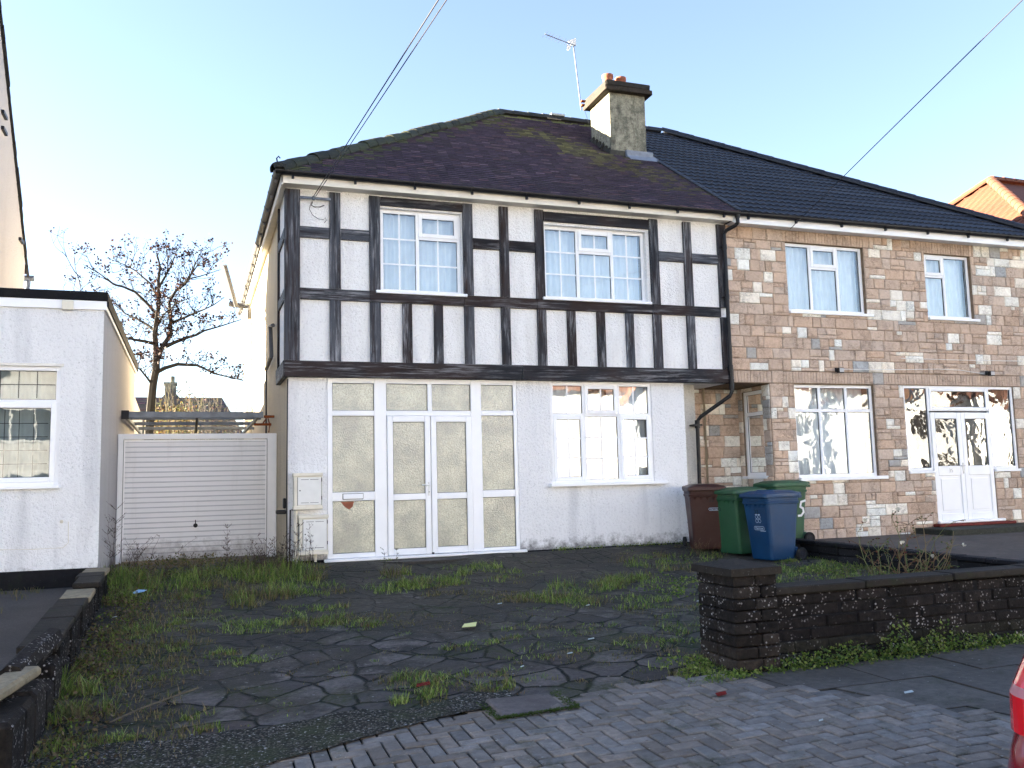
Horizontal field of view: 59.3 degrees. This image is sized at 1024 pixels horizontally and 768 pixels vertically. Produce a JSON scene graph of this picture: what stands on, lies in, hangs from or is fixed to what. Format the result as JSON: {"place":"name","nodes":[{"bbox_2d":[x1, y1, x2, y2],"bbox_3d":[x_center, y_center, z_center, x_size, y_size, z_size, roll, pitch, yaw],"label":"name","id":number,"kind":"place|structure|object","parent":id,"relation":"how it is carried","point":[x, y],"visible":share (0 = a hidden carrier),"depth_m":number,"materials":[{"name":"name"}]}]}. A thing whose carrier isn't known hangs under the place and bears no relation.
{"place":"outdoors","nodes":[
{"label":"outdoors","id":0,"kind":"place"},
{"bbox_2d":[0,587,72,669],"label":"neighbour drive","id":1,"kind":"structure","parent":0,"point":[20,618],"depth_m":9.17,"materials":[{"name":"concrete"}]},
{"bbox_2d":[135,376,242,439],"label":"house","id":2,"kind":"structure","parent":0,"point":[141,401],"depth_m":55.01,"materials":[{"name":"tile"}]},
{"bbox_2d":[111,555,278,569],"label":"alley","id":3,"kind":"structure","parent":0,"point":[153,561],"depth_m":14.15,"materials":[{"name":"concrete"}]},
{"bbox_2d":[116,535,195,567],"bbox_3d":[-5.168,2.427,13.076,1.098,0.476,0.513,1,-7,-20],"label":"dead weed","id":4,"kind":"object","parent":3,"relation":"on","point":[133,555],"visible":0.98,"depth_m":13.00,"materials":[{"name":"brown plant"}]},
{"bbox_2d":[1,0,1023,431],"label":"sky","id":5,"kind":"structure","parent":0,"point":[140,119],"materials":[{"name":"blue"}]},
{"bbox_2d":[29,543,1019,760],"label":"driveway","id":6,"kind":"structure","parent":0,"point":[353,691],"depth_m":8.61,"materials":[{"name":"grey stone"}]},
{"bbox_2d":[0,567,109,767],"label":"dwarf wall","id":7,"kind":"structure","parent":6,"relation":"on","point":[47,649],"depth_m":6.58,"materials":[{"name":"brick"}]},
{"bbox_2d":[102,501,124,580],"bbox_3d":[-5.225,2.051,11.752,0.244,1.039,0.314,-6,-8,39],"label":"tall weed","id":8,"kind":"object","parent":6,"relation":"on","point":[111,530],"visible":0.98,"depth_m":11.74,"materials":[{"name":"brown plant"}]},
{"bbox_2d":[109,687,198,722],"bbox_3d":[-2.656,2.378,6.684,0.048,0.114,0.718,-6,-8,37],"label":"dry stalk","id":9,"kind":"object","parent":6,"relation":"on","point":[153,704],"visible":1,"depth_m":6.69,"materials":[{"name":"brown plant"}]},
{"bbox_2d":[145,559,171,576],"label":"dead weed","id":10,"kind":"object","parent":6,"relation":"on","point":[165,568],"visible":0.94,"depth_m":11.83,"materials":[{"name":"brown plant"}]},
{"bbox_2d":[179,552,204,578],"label":"dead weed","id":11,"kind":"object","parent":6,"relation":"on","point":[190,565],"visible":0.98,"depth_m":11.91,"materials":[{"name":"brown plant"}]},
{"bbox_2d":[221,524,231,565],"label":"tall weed","id":12,"kind":"object","parent":6,"relation":"on","point":[227,545],"visible":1,"depth_m":12.96,"materials":[{"name":"brown plant"}]},
{"bbox_2d":[222,553,253,570],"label":"dead weed","id":13,"kind":"object","parent":6,"relation":"on","point":[234,562],"visible":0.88,"depth_m":12.35,"materials":[{"name":"brown plant"}]},
{"bbox_2d":[236,540,273,571],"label":"dead weed","id":14,"kind":"object","parent":6,"relation":"on","point":[262,557],"visible":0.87,"depth_m":12.43,"materials":[{"name":"brown plant"}]},
{"bbox_2d":[251,538,298,572],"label":"dead weed","id":15,"kind":"object","parent":6,"relation":"on","point":[287,555],"visible":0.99,"depth_m":12.33,"materials":[{"name":"brown plant"}]},
{"bbox_2d":[258,522,315,570],"bbox_3d":[-3.144,2.268,12.595,0.839,0.658,0.565,1,-7,-20],"label":"dead weed","id":16,"kind":"object","parent":6,"relation":"on","point":[299,525],"visible":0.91,"depth_m":12.63,"materials":[{"name":"brown plant"}]},
{"bbox_2d":[416,681,429,686],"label":"red leaf","id":17,"kind":"object","parent":6,"relation":"on","point":[422,684],"visible":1,"depth_m":7.03,"materials":[{"name":"red plant"}]},
{"bbox_2d":[380,557,469,563],"bbox_3d":[-1.254,2.685,13.373,1.560,0.150,0.500,1,-7,-20],"label":"porch step","id":18,"kind":"object","parent":6,"relation":"on","point":[432,561],"visible":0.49,"depth_m":13.21,"materials":[{"name":"grey concrete"}]},
{"bbox_2d":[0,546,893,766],"bbox_3d":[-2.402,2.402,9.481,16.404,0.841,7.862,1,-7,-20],"label":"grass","id":19,"kind":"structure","parent":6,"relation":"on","point":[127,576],"depth_m":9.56,"materials":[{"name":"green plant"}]},
{"bbox_2d":[462,622,476,627],"bbox_3d":[-0.430,2.423,9.056,0.138,0.022,0.201,-2,-6,1],"label":"yellow leaflet","id":20,"kind":"object","parent":6,"relation":"on","point":[472,624],"visible":1,"depth_m":9.05,"materials":[{"name":"paper"}]},
{"bbox_2d":[48,546,1023,767],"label":"grit","id":21,"kind":"object","parent":6,"relation":"on","point":[578,681],"visible":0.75,"depth_m":6.82,"materials":[{"name":"gravel"}]},
{"bbox_2d":[676,538,720,556],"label":"dry grass clump","id":22,"kind":"object","parent":6,"relation":"on","point":[705,547],"visible":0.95,"depth_m":14.21,"materials":[{"name":"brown plant"}]},
{"bbox_2d":[682,483,725,548],"bbox_3d":[3.143,2.162,14.678,0.648,1.066,0.794,-2,-6,2],"label":"wheelie bin","id":23,"kind":"object","parent":6,"relation":"on","point":[701,504],"visible":0.94,"depth_m":14.38,"materials":[{"name":"brown plastic"}]},
{"bbox_2d":[691,558,781,675],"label":"gate pillar","id":24,"kind":"structure","parent":6,"relation":"on","point":[738,612],"depth_m":7.21,"materials":[{"name":"brick"}]},
{"bbox_2d":[714,487,765,553],"bbox_3d":[3.649,2.184,14.401,0.794,1.066,0.648,2,-7,-31],"label":"wheelie bin","id":25,"kind":"object","parent":6,"relation":"on","point":[734,533],"visible":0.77,"depth_m":14.13,"materials":[{"name":"green plastic"}]},
{"bbox_2d":[739,490,807,559],"bbox_3d":[3.997,2.157,13.780,0.794,1.072,0.648,2,-7,-25],"label":"wheelie bin","id":26,"kind":"object","parent":6,"relation":"on","point":[771,516],"visible":1,"depth_m":13.56,"materials":[{"name":"blue plastic"}]},
{"bbox_2d":[855,518,932,575],"bbox_3d":[3.910,1.909,9.389,0.919,1.006,0.732,1,-7,-20],"label":"rose bush","id":27,"kind":"object","parent":6,"relation":"on","point":[916,559],"visible":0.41,"depth_m":9.41,"materials":[{"name":"brown plant"}]},
{"bbox_2d":[843,507,965,574],"bbox_3d":[4.112,1.854,9.431,1.196,1.108,1.112,-4,-7,25],"label":"rose bush","id":28,"kind":"object","parent":6,"relation":"on","point":[919,549],"visible":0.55,"depth_m":9.38,"materials":[{"name":"brown plant"}]},
{"bbox_2d":[795,538,1023,572],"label":"garden wall","id":29,"kind":"structure","parent":6,"relation":"on","point":[842,552],"depth_m":12.47,"materials":[{"name":"black brick"}]},
{"bbox_2d":[903,547,959,572],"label":"rose bush","id":30,"kind":"object","parent":6,"relation":"on","point":[945,561],"visible":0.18,"depth_m":9.56,"materials":[{"name":"brown plant"}]},
{"bbox_2d":[272,641,1023,767],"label":"pavement","id":31,"kind":"structure","parent":0,"point":[571,699],"depth_m":5.86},
{"bbox_2d":[259,674,1013,767],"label":"paving blocks","id":32,"kind":"structure","parent":31,"relation":"on","point":[607,723],"depth_m":5.63,"materials":[{"name":"brick"}]},
{"bbox_2d":[23,690,513,767],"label":"gravel strip","id":33,"kind":"object","parent":32,"relation":"on","point":[249,748],"visible":0.98,"depth_m":5.87,"materials":[{"name":"grey gravel"}]},
{"bbox_2d":[486,693,566,715],"bbox_3d":[0.103,2.332,6.450,0.501,0.116,0.393,1,-7,-20],"label":"loose slab","id":34,"kind":"object","parent":32,"relation":"on","point":[505,706],"depth_m":6.44,"materials":[{"name":"grey concrete"}]},
{"bbox_2d":[476,690,579,719],"bbox_3d":[0.113,2.286,6.409,0.696,0.047,0.502,1,-7,-20],"label":"moss","id":35,"kind":"object","parent":32,"relation":"on","point":[550,710],"visible":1,"depth_m":6.26,"materials":[{"name":"green plant"}]},
{"bbox_2d":[715,691,726,695],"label":"red litter","id":36,"kind":"object","parent":32,"relation":"on","point":[721,693],"visible":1,"depth_m":6.44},
{"bbox_2d":[720,642,1023,716],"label":"paving slabs","id":37,"kind":"structure","parent":31,"relation":"on","point":[941,687],"depth_m":6.84,"materials":[{"name":"grey concrete"}]},
{"bbox_2d":[28,540,1023,767],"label":"ground weeds","id":38,"kind":"object","parent":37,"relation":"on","point":[869,653],"visible":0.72,"depth_m":7.67,"materials":[{"name":"green plant"}]},
{"bbox_2d":[773,563,1023,668],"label":"front wall","id":39,"kind":"structure","parent":31,"relation":"on","point":[814,615],"depth_m":7.71,"materials":[{"name":"brick"}]},
{"bbox_2d":[815,532,1023,559],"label":"concrete drive","id":40,"kind":"structure","parent":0,"point":[1005,545],"depth_m":14.40,"materials":[{"name":"grey concrete"}]},
{"bbox_2d":[753,480,814,539],"bbox_3d":[4.594,2.162,15.209,0.794,1.066,0.648,1,-7,-20],"label":"wheelie bin","id":41,"kind":"object","parent":40,"relation":"on","point":[797,485],"visible":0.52,"depth_m":15.01,"materials":[{"name":"green plastic"}]},
{"bbox_2d":[915,522,1023,535],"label":"door step","id":42,"kind":"object","parent":40,"relation":"on","point":[985,529],"depth_m":16.36,"materials":[{"name":"concrete"}]},
{"bbox_2d":[933,520,1016,526],"bbox_3d":[8.854,2.668,17.186,1.900,0.052,0.170,1,-7,-20],"label":"door sill step","id":43,"kind":"object","parent":42,"relation":"on","point":[977,523],"depth_m":17.11,"materials":[{"name":"concrete"}]},
{"bbox_2d":[948,176,1023,223],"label":"orange roofed house","id":44,"kind":"structure","parent":0,"point":[1000,197],"depth_m":24.81,"materials":[{"name":"tile"}]},
{"bbox_2d":[1008,655,1023,767],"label":"parked car","id":45,"kind":"object","parent":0,"point":[1016,699],"visible":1,"depth_m":3.68,"materials":[{"name":"red metal"}]},
{"label":"garden ground","id":46,"kind":"structure","parent":0,"visible":0},
{"bbox_2d":[0,0,141,590],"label":"neighbour house","id":47,"kind":"structure","parent":46,"relation":"on","point":[68,366],"depth_m":11.39,"materials":[{"name":"paint"}]},
{"bbox_2d":[0,366,60,489],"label":"window","id":48,"kind":"structure","parent":47,"relation":"in","point":[29,395],"depth_m":11.39,"materials":[{"name":"plastic"}]},
{"bbox_2d":[115,433,276,563],"bbox_3d":[-4.994,1.792,14.346,2.400,2.000,0.118,1,-7,-20],"label":"garage door","id":49,"kind":"structure","parent":47,"relation":"attached to","point":[175,495],"depth_m":14.33,"materials":[{"name":"plastic"}]},
{"bbox_2d":[121,439,266,561],"bbox_3d":[-5.030,1.825,14.342,2.160,1.875,0.035,1,-7,-20],"label":"door panel","id":50,"kind":"structure","parent":49,"relation":"in","point":[169,485],"depth_m":14.32,"materials":[{"name":"paint"}]},
{"bbox_2d":[48,227,127,293],"bbox_3d":[-17.510,-4.117,36.443,3.608,4.286,2.935,1,-7,-20],"label":"bare tree","id":51,"kind":"object","parent":46,"relation":"on","point":[91,285],"visible":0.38,"depth_m":36.48,"materials":[{"name":"brown plant"}]},
{"bbox_2d":[71,229,243,439],"bbox_3d":[-11.455,-1.109,29.848,5.888,8.525,3.975,1,-7,-20],"label":"bare tree","id":52,"kind":"object","parent":46,"relation":"on","point":[158,351],"visible":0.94,"depth_m":29.76,"materials":[{"name":"brown plant"}]},
{"bbox_2d":[144,420,210,439],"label":"bush","id":53,"kind":"object","parent":46,"relation":"on","point":[175,431],"depth_m":32.35,"materials":[{"name":"brown plant"}]},
{"bbox_2d":[143,378,231,439],"bbox_3d":[-13.045,2.388,34.678,5.175,5.732,7.144,1,-7,-20],"label":"yellow bush","id":54,"kind":"object","parent":46,"relation":"on","point":[180,431],"visible":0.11,"depth_m":35.23,"materials":[{"name":"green plant"}]},
{"bbox_2d":[143,371,243,439],"bbox_3d":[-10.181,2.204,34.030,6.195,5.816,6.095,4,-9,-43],"label":"twiggy shrub","id":55,"kind":"object","parent":46,"relation":"on","point":[235,402],"visible":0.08,"depth_m":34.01,"materials":[{"name":"brown plant"}]},
{"bbox_2d":[223,73,739,562],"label":"timbered house","id":56,"kind":"structure","parent":46,"relation":"on","point":[493,331],"depth_m":14.53,"materials":[{"name":"paint"}]},
{"bbox_2d":[121,410,273,433],"bbox_3d":[-5.970,0.863,17.140,2.395,0.342,4.820,1,-7,-20],"label":"carport frame","id":57,"kind":"object","parent":56,"relation":"attached to","point":[129,417],"visible":0.98,"depth_m":15.79,"materials":[{"name":"grey metal"}]},
{"bbox_2d":[314,0,438,195],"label":"service cable","id":58,"kind":"object","parent":56,"relation":"attached to","point":[382,87],"visible":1,"depth_m":8.40,"materials":[{"name":"metal"}]},
{"bbox_2d":[315,0,446,196],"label":"service cable","id":59,"kind":"object","parent":56,"relation":"attached to","point":[390,84],"visible":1,"depth_m":8.32,"materials":[{"name":"metal"}]},
{"bbox_2d":[386,416,431,555],"bbox_3d":[-1.561,1.537,13.710,0.673,2.100,0.137,1,-7,-20],"label":"porch door","id":60,"kind":"structure","parent":56,"relation":"in","point":[409,522],"depth_m":13.72,"materials":[{"name":"plastic"}]},
{"bbox_2d":[376,209,467,297],"bbox_3d":[-1.462,-2.049,14.237,1.455,1.365,0.346,1,-7,-20],"label":"window","id":61,"kind":"structure","parent":56,"relation":"in","point":[420,253],"depth_m":14.34,"materials":[{"name":"plastic"}]},
{"bbox_2d":[430,416,473,552],"bbox_3d":[-0.937,1.549,13.965,0.655,2.100,0.072,1,-7,-20],"label":"porch door","id":62,"kind":"structure","parent":56,"relation":"in","point":[450,436],"depth_m":13.95,"materials":[{"name":"plastic"}]},
{"bbox_2d":[542,31,603,148],"bbox_3d":[1.185,-6.264,19.148,1.348,2.792,0.834,1,-7,-20],"label":"tv aerial","id":63,"kind":"object","parent":56,"relation":"attached to","point":[572,42],"visible":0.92,"depth_m":19.66,"materials":[{"name":"grey metal"}]},
{"bbox_2d":[543,226,651,304],"bbox_3d":[1.381,-1.989,15.254,1.995,1.285,0.366,1,-7,-20],"label":"window","id":64,"kind":"structure","parent":56,"relation":"in","point":[585,265],"depth_m":15.35,"materials":[{"name":"plastic"}]},
{"bbox_2d":[549,382,667,486],"bbox_3d":[1.504,0.850,15.135,2.110,1.700,0.616,1,-7,-20],"label":"window","id":65,"kind":"structure","parent":56,"relation":"in","point":[578,412],"depth_m":15.05,"materials":[{"name":"plastic"}]},
{"bbox_2d":[638,126,1023,538],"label":"stone clad house","id":66,"kind":"structure","parent":46,"relation":"on","point":[877,335],"depth_m":17.09,"materials":[{"name":"stone"}]},
{"bbox_2d":[742,390,768,478],"bbox_3d":[4.500,0.933,16.538,0.216,1.610,0.760,1,-7,-20],"label":"window","id":67,"kind":"structure","parent":66,"relation":"in","point":[753,411],"depth_m":16.59,"materials":[{"name":"plastic"}]},
{"bbox_2d":[785,243,873,316],"bbox_3d":[5.890,-1.929,16.892,1.880,1.335,0.306,1,-7,-20],"label":"window","id":68,"kind":"structure","parent":66,"relation":"in","point":[821,280],"depth_m":16.96,"materials":[{"name":"plastic"}]},
{"bbox_2d":[794,385,888,480],"bbox_3d":[5.987,0.898,16.631,1.940,1.745,0.395,1,-7,-20],"label":"window","id":69,"kind":"structure","parent":66,"relation":"in","point":[829,430],"depth_m":16.73,"materials":[{"name":"plastic"}]},
{"bbox_2d":[790,0,1022,228],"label":"service cable","id":70,"kind":"object","parent":66,"relation":"attached to","point":[917,103],"visible":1,"depth_m":10.76,"materials":[{"name":"metal"}]},
{"bbox_2d":[929,412,967,520],"bbox_3d":[8.401,1.574,17.275,0.738,2.061,0.121,1,-7,-20],"label":"front door","id":71,"kind":"structure","parent":66,"relation":"in","point":[950,480],"depth_m":17.25,"materials":[{"name":"plastic"}]},
{"bbox_2d":[924,254,980,321],"bbox_3d":[8.642,-1.886,17.868,1.280,1.325,0.306,1,-7,-20],"label":"window","id":72,"kind":"structure","parent":66,"relation":"in","point":[943,274],"depth_m":17.97,"materials":[{"name":"plastic"}]},
{"bbox_2d":[903,385,1021,473],"bbox_3d":[8.742,0.876,17.496,2.770,1.680,0.130,1,-7,-20],"label":"porch window","id":73,"kind":"structure","parent":66,"relation":"in","point":[927,389],"depth_m":17.57,"materials":[{"name":"plastic"}]},
{"bbox_2d":[960,413,997,518],"bbox_3d":[9.090,1.587,17.552,0.738,2.061,0.060,1,-7,-20],"label":"front door","id":74,"kind":"structure","parent":66,"relation":"in","point":[979,479],"depth_m":17.50,"materials":[{"name":"plastic"}]}
]}

